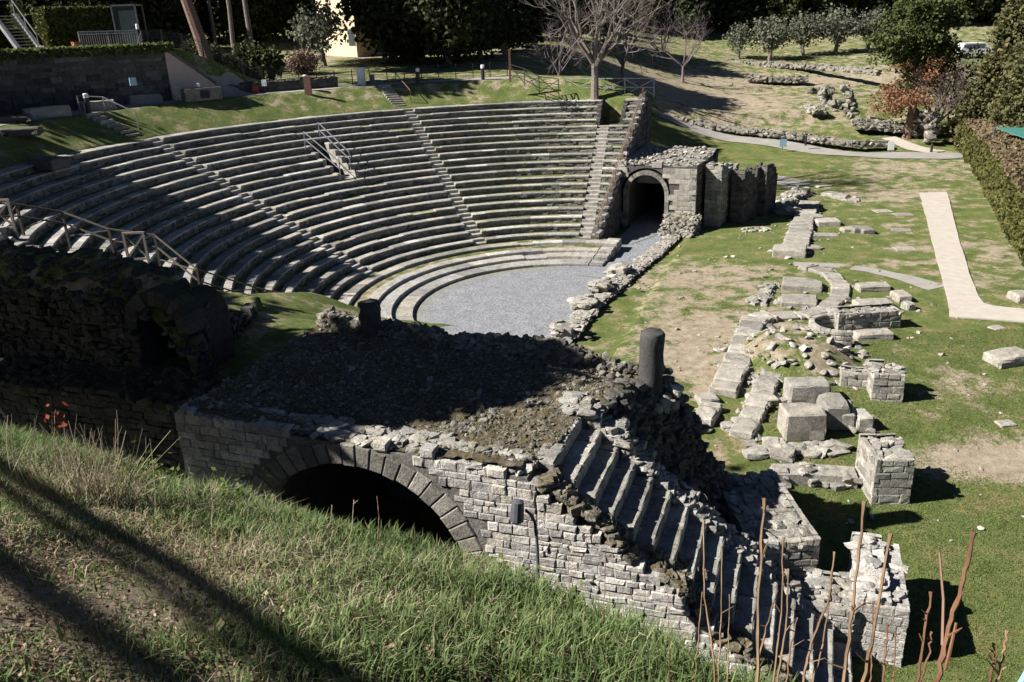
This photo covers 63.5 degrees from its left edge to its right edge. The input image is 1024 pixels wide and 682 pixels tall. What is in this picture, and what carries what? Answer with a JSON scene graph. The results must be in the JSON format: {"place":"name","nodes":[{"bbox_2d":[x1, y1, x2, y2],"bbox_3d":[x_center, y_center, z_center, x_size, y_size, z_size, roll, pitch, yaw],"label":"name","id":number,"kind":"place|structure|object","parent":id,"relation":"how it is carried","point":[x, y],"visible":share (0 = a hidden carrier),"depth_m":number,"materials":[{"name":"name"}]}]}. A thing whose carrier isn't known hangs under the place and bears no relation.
{"place":"outdoors","nodes":[
{"label":"outdoors","id":0,"kind":"place"},
{"bbox_2d":[4,292,453,377],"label":"grass slope","id":1,"kind":"structure","parent":0,"point":[275,327],"depth_m":27.53,"materials":[{"name":"plant"}]},
{"bbox_2d":[0,66,511,125],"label":"path","id":2,"kind":"structure","parent":0,"point":[225,80],"depth_m":59.55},
{"bbox_2d":[0,420,799,681],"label":"grass bank","id":3,"kind":"structure","parent":0,"point":[38,627],"depth_m":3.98,"materials":[{"name":"plant"}]},
{"bbox_2d":[0,410,175,515],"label":"dry tuft","id":4,"kind":"object","parent":3,"relation":"on","point":[111,487],"visible":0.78,"depth_m":6.37,"materials":[{"name":"plant"}]},
{"bbox_2d":[0,440,696,681],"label":"bank weeds","id":5,"kind":"object","parent":3,"relation":"on","point":[248,651],"visible":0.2,"depth_m":4.71,"materials":[{"name":"green plant"}]},
{"bbox_2d":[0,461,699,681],"bbox_3d":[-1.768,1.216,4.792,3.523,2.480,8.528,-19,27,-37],"label":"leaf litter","id":6,"kind":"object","parent":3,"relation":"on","point":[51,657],"visible":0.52,"depth_m":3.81,"materials":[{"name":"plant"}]},
{"bbox_2d":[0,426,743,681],"bbox_3d":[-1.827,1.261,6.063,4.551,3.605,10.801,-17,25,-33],"label":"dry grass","id":7,"kind":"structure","parent":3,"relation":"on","point":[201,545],"depth_m":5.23,"materials":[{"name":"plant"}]},
{"bbox_2d":[510,499,539,581],"bbox_3d":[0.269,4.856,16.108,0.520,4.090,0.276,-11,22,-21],"label":"spot lamp","id":8,"kind":"object","parent":3,"relation":"on","point":[517,513],"visible":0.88,"depth_m":15.37,"materials":[{"name":"metal"}]},
{"bbox_2d":[753,498,767,681],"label":"dry cane","id":9,"kind":"object","parent":3,"relation":"on","point":[764,505],"visible":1,"depth_m":2.21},
{"bbox_2d":[826,501,866,681],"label":"dry cane","id":10,"kind":"object","parent":3,"relation":"on","point":[853,608],"visible":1,"depth_m":2.04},
{"bbox_2d":[856,533,892,681],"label":"dry cane","id":11,"kind":"object","parent":3,"relation":"on","point":[871,644],"visible":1,"depth_m":2.01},
{"bbox_2d":[934,531,976,681],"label":"dry cane","id":12,"kind":"object","parent":3,"relation":"on","point":[946,635],"visible":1,"depth_m":1.52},
{"bbox_2d":[0,16,1023,681],"bbox_3d":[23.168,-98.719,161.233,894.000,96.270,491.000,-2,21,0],"label":"ground","id":13,"kind":"structure","parent":0,"point":[716,86],"depth_m":47.13,"materials":[{"name":"plant"}]},
{"bbox_2d":[0,0,40,48],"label":"white stair","id":14,"kind":"object","parent":13,"relation":"on","point":[26,31],"visible":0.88,"depth_m":56.22,"materials":[{"name":"metal"}]},
{"bbox_2d":[0,126,43,136],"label":"stone block","id":15,"kind":"structure","parent":13,"relation":"on","point":[23,131],"depth_m":43.17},
{"bbox_2d":[4,0,82,23],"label":"evergreen tree","id":16,"kind":"object","parent":13,"relation":"on","point":[23,6],"visible":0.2,"depth_m":71.26,"materials":[{"name":"green plant"}]},
{"bbox_2d":[22,105,71,118],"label":"stone block","id":17,"kind":"structure","parent":13,"relation":"on","point":[50,111],"depth_m":47.50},
{"bbox_2d":[29,5,116,46],"bbox_3d":[-30.314,-21.761,57.593,2.760,2.994,5.005,17,28,41],"label":"box hedge","id":18,"kind":"object","parent":13,"relation":"on","point":[56,26],"visible":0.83,"depth_m":56.41,"materials":[{"name":"green plant"}]},
{"bbox_2d":[0,46,216,112],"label":"terrace wall","id":19,"kind":"structure","parent":13,"relation":"on","point":[161,73],"depth_m":52.81,"materials":[{"name":"grey stone"}]},
{"bbox_2d":[0,41,176,61],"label":"overhanging grass","id":20,"kind":"structure","parent":19,"relation":"on","point":[26,53],"depth_m":51.98,"materials":[{"name":"plant"}]},
{"bbox_2d":[67,0,150,36],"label":"evergreen tree","id":21,"kind":"object","parent":13,"relation":"on","point":[96,2],"visible":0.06,"depth_m":70.97,"materials":[{"name":"green plant"}]},
{"bbox_2d":[84,112,139,136],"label":"garden steps","id":22,"kind":"structure","parent":13,"relation":"on","point":[104,120],"depth_m":49.04,"materials":[{"name":"stone"}]},
{"bbox_2d":[110,4,148,43],"bbox_3d":[-26.575,-21.928,57.604,1.700,2.750,1.300,-2,21,0],"label":"glass booth","id":23,"kind":"object","parent":13,"relation":"on","point":[124,17],"visible":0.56,"depth_m":56.96,"materials":[{"name":"glass"}]},
{"bbox_2d":[0,238,315,484],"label":"arched ruin","id":24,"kind":"object","parent":13,"relation":"on","point":[135,317],"visible":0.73,"depth_m":23.76,"materials":[{"name":"stone"}]},
{"bbox_2d":[0,203,281,292],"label":"wooden fence","id":25,"kind":"object","parent":24,"relation":"on","point":[65,224],"visible":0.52,"depth_m":33.08,"materials":[{"name":"brown wood"}]},
{"bbox_2d":[136,0,204,48],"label":"evergreen tree","id":26,"kind":"object","parent":13,"relation":"on","point":[167,15],"visible":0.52,"depth_m":74.21,"materials":[{"name":"green plant"}]},
{"bbox_2d":[181,0,213,60],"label":"tall tree","id":27,"kind":"object","parent":13,"relation":"on","point":[193,21],"visible":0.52,"depth_m":61.28,"materials":[{"name":"brown wood"}]},
{"bbox_2d":[180,86,222,101],"bbox_3d":[-20.927,-16.662,55.878,1.059,0.851,2.608,18,29,42],"label":"stone pedestal","id":28,"kind":"object","parent":13,"relation":"on","point":[201,94],"visible":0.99,"depth_m":55.55,"materials":[{"name":"stone"}]},
{"bbox_2d":[203,0,280,44],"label":"evergreen tree","id":29,"kind":"object","parent":13,"relation":"on","point":[260,20],"visible":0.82,"depth_m":96.18,"materials":[{"name":"green plant"}]},
{"bbox_2d":[219,34,285,79],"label":"round bush","id":30,"kind":"object","parent":13,"relation":"on","point":[268,57],"visible":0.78,"depth_m":65.27,"materials":[{"name":"green plant"}]},
{"bbox_2d":[0,29,507,115],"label":"path fence","id":31,"kind":"object","parent":13,"relation":"on","point":[143,41],"visible":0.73,"depth_m":59.68,"materials":[{"name":"metal"}]},
{"bbox_2d":[253,0,292,40],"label":"evergreen tree","id":32,"kind":"object","parent":13,"relation":"on","point":[281,9],"visible":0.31,"depth_m":101.22,"materials":[{"name":"green plant"}]},
{"bbox_2d":[229,76,338,92],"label":"path wall","id":33,"kind":"structure","parent":13,"relation":"on","point":[298,84],"depth_m":61.74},
{"bbox_2d":[284,45,322,74],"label":"brown bush","id":34,"kind":"object","parent":13,"relation":"on","point":[300,62],"visible":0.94,"depth_m":71.44,"materials":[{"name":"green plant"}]},
{"bbox_2d":[283,0,358,66],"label":"olive tree","id":35,"kind":"object","parent":13,"relation":"on","point":[319,28],"visible":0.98,"depth_m":75.83,"materials":[{"name":"green plant"}]},
{"bbox_2d":[0,91,650,320],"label":"theatre seating","id":36,"kind":"object","parent":13,"relation":"on","point":[401,222],"visible":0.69,"depth_m":50.72,"materials":[{"name":"stone"}]},
{"bbox_2d":[26,155,70,170],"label":"stone block","id":37,"kind":"structure","parent":36,"relation":"on","point":[47,162],"depth_m":40.40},
{"bbox_2d":[315,0,387,56],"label":"ochre house","id":38,"kind":"structure","parent":13,"relation":"on","point":[352,48],"depth_m":85.72,"materials":[{"name":"paint"}]},
{"bbox_2d":[336,0,426,64],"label":"evergreen tree","id":39,"kind":"object","parent":13,"relation":"on","point":[377,21],"visible":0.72,"depth_m":76.22,"materials":[{"name":"green plant"}]},
{"bbox_2d":[391,0,502,68],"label":"evergreen tree","id":40,"kind":"object","parent":13,"relation":"on","point":[448,28],"visible":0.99,"depth_m":72.46,"materials":[{"name":"green plant"}]},
{"bbox_2d":[459,0,517,58],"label":"evergreen tree","id":41,"kind":"object","parent":13,"relation":"on","point":[498,35],"visible":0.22,"depth_m":79.85,"materials":[{"name":"green plant"}]},
{"bbox_2d":[489,0,533,52],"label":"evergreen tree","id":42,"kind":"object","parent":13,"relation":"on","point":[519,30],"visible":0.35,"depth_m":84.79,"materials":[{"name":"green plant"}]},
{"bbox_2d":[174,305,861,681],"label":"vaulted ruin","id":43,"kind":"object","parent":13,"relation":"on","point":[588,457],"visible":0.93,"depth_m":19.36,"materials":[{"name":"stone"}]},
{"bbox_2d":[357,298,381,338],"bbox_3d":[-4.239,-0.533,24.741,0.780,1.355,0.752,-2,21,0],"label":"column stub","id":44,"kind":"object","parent":43,"relation":"on","point":[370,322],"depth_m":24.44,"materials":[{"name":"stone"}]},
{"bbox_2d":[639,327,683,413],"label":"broken column","id":45,"kind":"structure","parent":43,"relation":"on","point":[651,355],"depth_m":21.63,"materials":[{"name":"stone"}]},
{"bbox_2d":[509,0,580,49],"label":"evergreen tree","id":46,"kind":"object","parent":13,"relation":"on","point":[540,14],"visible":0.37,"depth_m":87.74,"materials":[{"name":"green plant"}]},
{"bbox_2d":[530,13,601,75],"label":"bare tree","id":47,"kind":"object","parent":13,"relation":"on","point":[559,70],"visible":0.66,"depth_m":71.66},
{"bbox_2d":[582,0,631,42],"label":"evergreen tree","id":48,"kind":"object","parent":13,"relation":"on","point":[587,28],"visible":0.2,"depth_m":108.20,"materials":[{"name":"green plant"}]},
{"bbox_2d":[518,0,701,99],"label":"bare tree","id":49,"kind":"object","parent":13,"relation":"on","point":[594,60],"visible":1,"depth_m":61.19,"materials":[{"name":"grey plant"}]},
{"bbox_2d":[550,233,682,339],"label":"stone wall","id":50,"kind":"structure","parent":13,"relation":"on","point":[653,253],"depth_m":45.53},
{"bbox_2d":[549,318,584,338],"bbox_3d":[2.509,-0.566,37.874,1.648,0.662,1.551,-2,21,0],"label":"masonry stub","id":51,"kind":"object","parent":50,"relation":"on","point":[560,328],"visible":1,"depth_m":37.36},
{"bbox_2d":[567,293,598,309],"bbox_3d":[3.558,-1.910,41.227,1.610,0.663,1.478,-2,21,0],"label":"masonry stub","id":52,"kind":"object","parent":50,"relation":"on","point":[587,301],"visible":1,"depth_m":40.82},
{"bbox_2d":[584,0,661,86],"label":"bare tree","id":53,"kind":"object","parent":13,"relation":"on","point":[621,60],"visible":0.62,"depth_m":87.09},
{"bbox_2d":[625,0,674,33],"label":"evergreen tree","id":54,"kind":"object","parent":13,"relation":"on","point":[658,15],"visible":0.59,"depth_m":138.34,"materials":[{"name":"green plant"}]},
{"bbox_2d":[617,143,718,238],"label":"side building","id":55,"kind":"structure","parent":13,"relation":"on","point":[670,181],"depth_m":55.87,"materials":[{"name":"stone"}]},
{"bbox_2d":[639,1,711,82],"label":"bare tree","id":56,"kind":"object","parent":13,"relation":"on","point":[679,62],"visible":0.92,"depth_m":100.12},
{"bbox_2d":[669,0,714,39],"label":"cypress tree","id":57,"kind":"object","parent":13,"relation":"on","point":[694,6],"visible":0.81,"depth_m":134.98,"materials":[{"name":"green plant"}]},
{"bbox_2d":[695,401,726,432],"bbox_3d":[6.948,2.790,30.076,1.121,0.557,2.111,11,25,31],"label":"footing","id":58,"kind":"object","parent":13,"relation":"on","point":[708,412],"visible":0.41,"depth_m":30.11,"materials":[{"name":"stone"}]},
{"bbox_2d":[706,0,741,29],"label":"evergreen tree","id":59,"kind":"object","parent":13,"relation":"on","point":[718,7],"visible":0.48,"depth_m":138.49,"materials":[{"name":"green plant"}]},
{"bbox_2d":[703,161,777,226],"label":"ruined wing","id":60,"kind":"structure","parent":13,"relation":"on","point":[734,194],"depth_m":56.48,"materials":[{"name":"stone"}]},
{"bbox_2d":[722,20,759,58],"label":"olive tree","id":61,"kind":"object","parent":13,"relation":"on","point":[739,35],"visible":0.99,"depth_m":118.15,"materials":[{"name":"green plant"}]},
{"bbox_2d":[717,0,765,33],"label":"cypress tree","id":62,"kind":"object","parent":13,"relation":"on","point":[743,11],"visible":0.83,"depth_m":136.73,"materials":[{"name":"green plant"}]},
{"bbox_2d":[708,310,778,398],"bbox_3d":[9.881,0.343,35.417,1.935,0.643,9.248,7,23,23],"label":"footing","id":63,"kind":"object","parent":13,"relation":"on","point":[732,372],"visible":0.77,"depth_m":33.75,"materials":[{"name":"stone"}]},
{"bbox_2d":[724,371,783,440],"bbox_3d":[9.132,2.325,30.976,1.475,0.722,4.993,8,23,26],"label":"footing","id":64,"kind":"object","parent":13,"relation":"on","point":[748,420],"visible":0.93,"depth_m":30.34,"materials":[{"name":"stone"}]},
{"bbox_2d":[743,282,779,306],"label":"rubble wall","id":65,"kind":"structure","parent":13,"relation":"on","point":[764,295],"depth_m":41.63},
{"bbox_2d":[744,12,791,60],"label":"olive tree","id":66,"kind":"object","parent":13,"relation":"on","point":[766,34],"visible":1,"depth_m":116.33,"materials":[{"name":"green plant"}]},
{"bbox_2d":[722,469,820,570],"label":"ruined wall","id":67,"kind":"structure","parent":13,"relation":"on","point":[785,517],"depth_m":21.44,"materials":[{"name":"stone"}]},
{"bbox_2d":[747,74,808,83],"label":"rubble wall","id":68,"kind":"structure","parent":13,"relation":"on","point":[793,79],"depth_m":103.90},
{"bbox_2d":[674,116,889,148],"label":"rubble wall","id":69,"kind":"structure","parent":13,"relation":"on","point":[787,134],"depth_m":82.67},
{"bbox_2d":[759,0,812,28],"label":"evergreen tree","id":70,"kind":"object","parent":13,"relation":"on","point":[792,7],"visible":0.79,"depth_m":135.23,"materials":[{"name":"green plant"}]},
{"bbox_2d":[767,243,811,258],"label":"stone block","id":71,"kind":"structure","parent":13,"relation":"on","point":[791,250],"depth_m":48.56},
{"bbox_2d":[772,185,811,214],"bbox_3d":[20.816,-10.564,62.124,2.646,0.954,8.709,7,23,24],"label":"rubble heap","id":72,"kind":"object","parent":13,"relation":"on","point":[787,201],"visible":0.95,"depth_m":60.74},
{"bbox_2d":[773,293,816,309],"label":"stone block","id":73,"kind":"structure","parent":13,"relation":"on","point":[796,300],"depth_m":40.33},
{"bbox_2d":[742,436,853,463],"bbox_3d":[9.787,3.757,28.324,3.881,0.539,1.474,-2,21,0],"label":"footing","id":74,"kind":"object","parent":13,"relation":"on","point":[777,449],"visible":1,"depth_m":28.07,"materials":[{"name":"stone"}]},
{"bbox_2d":[777,402,826,440],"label":"stone block","id":75,"kind":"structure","parent":13,"relation":"on","point":[801,421],"depth_m":28.65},
{"bbox_2d":[781,276,822,292],"bbox_3d":[15.117,-2.921,43.111,2.023,0.424,1.619,5,22,19],"label":"stone block","id":76,"kind":"object","parent":13,"relation":"on","point":[799,284],"depth_m":42.62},
{"bbox_2d":[782,200,822,246],"bbox_3d":[19.722,-7.937,55.907,2.236,0.516,13.410,6,22,21],"label":"footing","id":77,"kind":"object","parent":13,"relation":"on","point":[802,225],"visible":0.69,"depth_m":54.78,"materials":[{"name":"stone"}]},
{"bbox_2d":[726,58,881,75],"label":"rubble wall","id":78,"kind":"structure","parent":13,"relation":"on","point":[872,71],"depth_m":108.27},
{"bbox_2d":[585,216,1023,541],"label":"scattered pebbles","id":79,"kind":"object","parent":13,"relation":"on","point":[850,521],"visible":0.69,"depth_m":36.64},
{"bbox_2d":[779,377,830,403],"bbox_3d":[10.834,1.880,31.055,1.884,0.934,1.188,-2,21,0],"label":"stone block","id":80,"kind":"object","parent":13,"relation":"on","point":[804,389],"depth_m":30.55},
{"bbox_2d":[785,8,828,54],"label":"olive tree","id":81,"kind":"object","parent":13,"relation":"on","point":[801,29],"visible":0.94,"depth_m":118.78,"materials":[{"name":"green plant"}]},
{"bbox_2d":[694,313,920,400],"bbox_3d":[11.725,0.402,34.189,7.200,1.363,7.400,-2,21,0],"label":"rubble mound","id":82,"kind":"object","parent":13,"relation":"on","point":[819,345],"visible":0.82,"depth_m":33.52,"materials":[{"name":"stone"}]},
{"bbox_2d":[771,262,853,320],"bbox_3d":[15.589,-2.461,42.146,3.394,0.346,10.068,8,23,26],"label":"apse footing","id":83,"kind":"object","parent":13,"relation":"on","point":[840,289],"visible":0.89,"depth_m":41.21,"materials":[{"name":"stone"}]},
{"bbox_2d":[770,462,862,491],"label":"rubble wall","id":84,"kind":"structure","parent":13,"relation":"on","point":[836,478],"depth_m":26.49,"materials":[{"name":"stone"}]},
{"bbox_2d":[803,0,836,35],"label":"cypress tree","id":85,"kind":"object","parent":13,"relation":"on","point":[822,5],"visible":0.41,"depth_m":134.98,"materials":[{"name":"green plant"}]},
{"bbox_2d":[786,568,857,643],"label":"ruined wall","id":86,"kind":"structure","parent":13,"relation":"on","point":[815,585],"depth_m":19.74,"materials":[{"name":"stone"}]},
{"bbox_2d":[816,392,850,429],"bbox_3d":[11.535,2.494,29.770,0.871,0.936,1.438,0,21,6],"label":"stone block","id":87,"kind":"object","parent":13,"relation":"on","point":[835,406],"depth_m":29.22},
{"bbox_2d":[813,3,864,52],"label":"olive tree","id":88,"kind":"object","parent":13,"relation":"on","point":[837,27],"visible":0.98,"depth_m":119.32,"materials":[{"name":"green plant"}]},
{"bbox_2d":[840,84,859,118],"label":"masonry stub","id":89,"kind":"object","parent":13,"relation":"on","point":[850,105],"visible":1,"depth_m":86.85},
{"bbox_2d":[839,365,868,388],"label":"ruined wall","id":90,"kind":"structure","parent":13,"relation":"on","point":[852,376],"depth_m":31.70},
{"bbox_2d":[848,408,875,433],"bbox_3d":[12.406,2.844,29.363,0.909,0.667,1.147,5,22,19],"label":"stone block","id":91,"kind":"object","parent":13,"relation":"on","point":[864,420],"depth_m":29.03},
{"bbox_2d":[826,302,904,330],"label":"ruined wall","id":92,"kind":"structure","parent":13,"relation":"on","point":[869,316],"depth_m":36.84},
{"bbox_2d":[851,4,888,50],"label":"olive tree","id":93,"kind":"object","parent":13,"relation":"on","point":[868,27],"visible":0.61,"depth_m":120.58,"materials":[{"name":"green plant"}]},
{"bbox_2d":[852,328,893,340],"bbox_3d":[15.686,-0.241,36.011,1.617,0.447,0.718,-2,21,0],"label":"stone block","id":94,"kind":"object","parent":13,"relation":"on","point":[877,334],"depth_m":35.70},
{"bbox_2d":[844,531,909,667],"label":"masonry pier","id":95,"kind":"structure","parent":13,"relation":"on","point":[894,601],"depth_m":19.40,"materials":[{"name":"stone"}]},
{"bbox_2d":[850,118,904,132],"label":"rubble wall","id":96,"kind":"structure","parent":13,"relation":"on","point":[878,125],"depth_m":83.49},
{"bbox_2d":[859,0,899,26],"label":"cypress tree","id":97,"kind":"object","parent":13,"relation":"on","point":[871,4],"visible":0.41,"depth_m":136.32,"materials":[{"name":"green plant"}]},
{"bbox_2d":[855,433,915,504],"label":"masonry pier","id":98,"kind":"structure","parent":13,"relation":"on","point":[884,465],"depth_m":25.45,"materials":[{"name":"stone"}]},
{"bbox_2d":[865,359,907,402],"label":"masonry pier","id":99,"kind":"structure","parent":13,"relation":"on","point":[885,382],"depth_m":30.65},
{"bbox_2d":[862,0,987,138],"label":"tree","id":100,"kind":"object","parent":13,"relation":"on","point":[914,35],"visible":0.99,"depth_m":78.62,"materials":[{"name":"green plant"}]},
{"bbox_2d":[923,111,943,143],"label":"masonry stub","id":101,"kind":"object","parent":13,"relation":"on","point":[932,131],"visible":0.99,"depth_m":79.78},
{"bbox_2d":[896,48,1000,140],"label":"bare tree","id":102,"kind":"object","parent":13,"relation":"on","point":[942,104],"visible":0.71,"depth_m":78.93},
{"bbox_2d":[948,0,997,25],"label":"evergreen tree","id":103,"kind":"object","parent":13,"relation":"on","point":[976,6],"visible":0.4,"depth_m":136.50,"materials":[{"name":"green plant"}]},
{"bbox_2d":[940,0,1023,148],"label":"conifer tree","id":104,"kind":"object","parent":13,"relation":"on","point":[1005,44],"visible":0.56,"depth_m":76.40,"materials":[{"name":"green plant"}]},
{"bbox_2d":[951,114,1023,266],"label":"clipped hedge","id":105,"kind":"object","parent":13,"relation":"on","point":[996,162],"visible":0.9,"depth_m":59.27,"materials":[{"name":"green plant"}]},
{"bbox_2d":[960,35,1023,150],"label":"conifer tree","id":106,"kind":"object","parent":13,"relation":"on","point":[1009,109],"visible":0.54,"depth_m":71.87,"materials":[{"name":"green plant"}]},
{"bbox_2d":[982,346,1023,368],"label":"stone block","id":107,"kind":"object","parent":13,"relation":"on","point":[1004,358],"visible":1,"depth_m":32.88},
{"bbox_2d":[413,266,610,343],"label":"orchestra gravel","id":108,"kind":"structure","parent":0,"point":[531,302],"depth_m":42.72,"materials":[{"name":"gravel"}]},
{"bbox_2d":[574,207,663,277],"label":"passage gravel","id":109,"kind":"structure","parent":0,"point":[639,236],"depth_m":53.45,"materials":[{"name":"gravel"}]},
{"bbox_2d":[659,113,962,158],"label":"road","id":110,"kind":"structure","parent":0,"point":[795,146],"depth_m":80.93,"materials":[{"name":"asphalt"}]},
{"bbox_2d":[793,262,943,289],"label":"dirt path","id":111,"kind":"structure","parent":0,"point":[918,282],"depth_m":44.39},
{"bbox_2d":[765,328,1023,681],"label":"lawn grass","id":112,"kind":"structure","parent":0,"point":[952,481],"depth_m":25.18,"materials":[{"name":"plant"}]},
{"bbox_2d":[919,192,1023,322],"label":"pale path","id":113,"kind":"structure","parent":0,"point":[965,301],"depth_m":44.84,"materials":[{"name":"concrete"}]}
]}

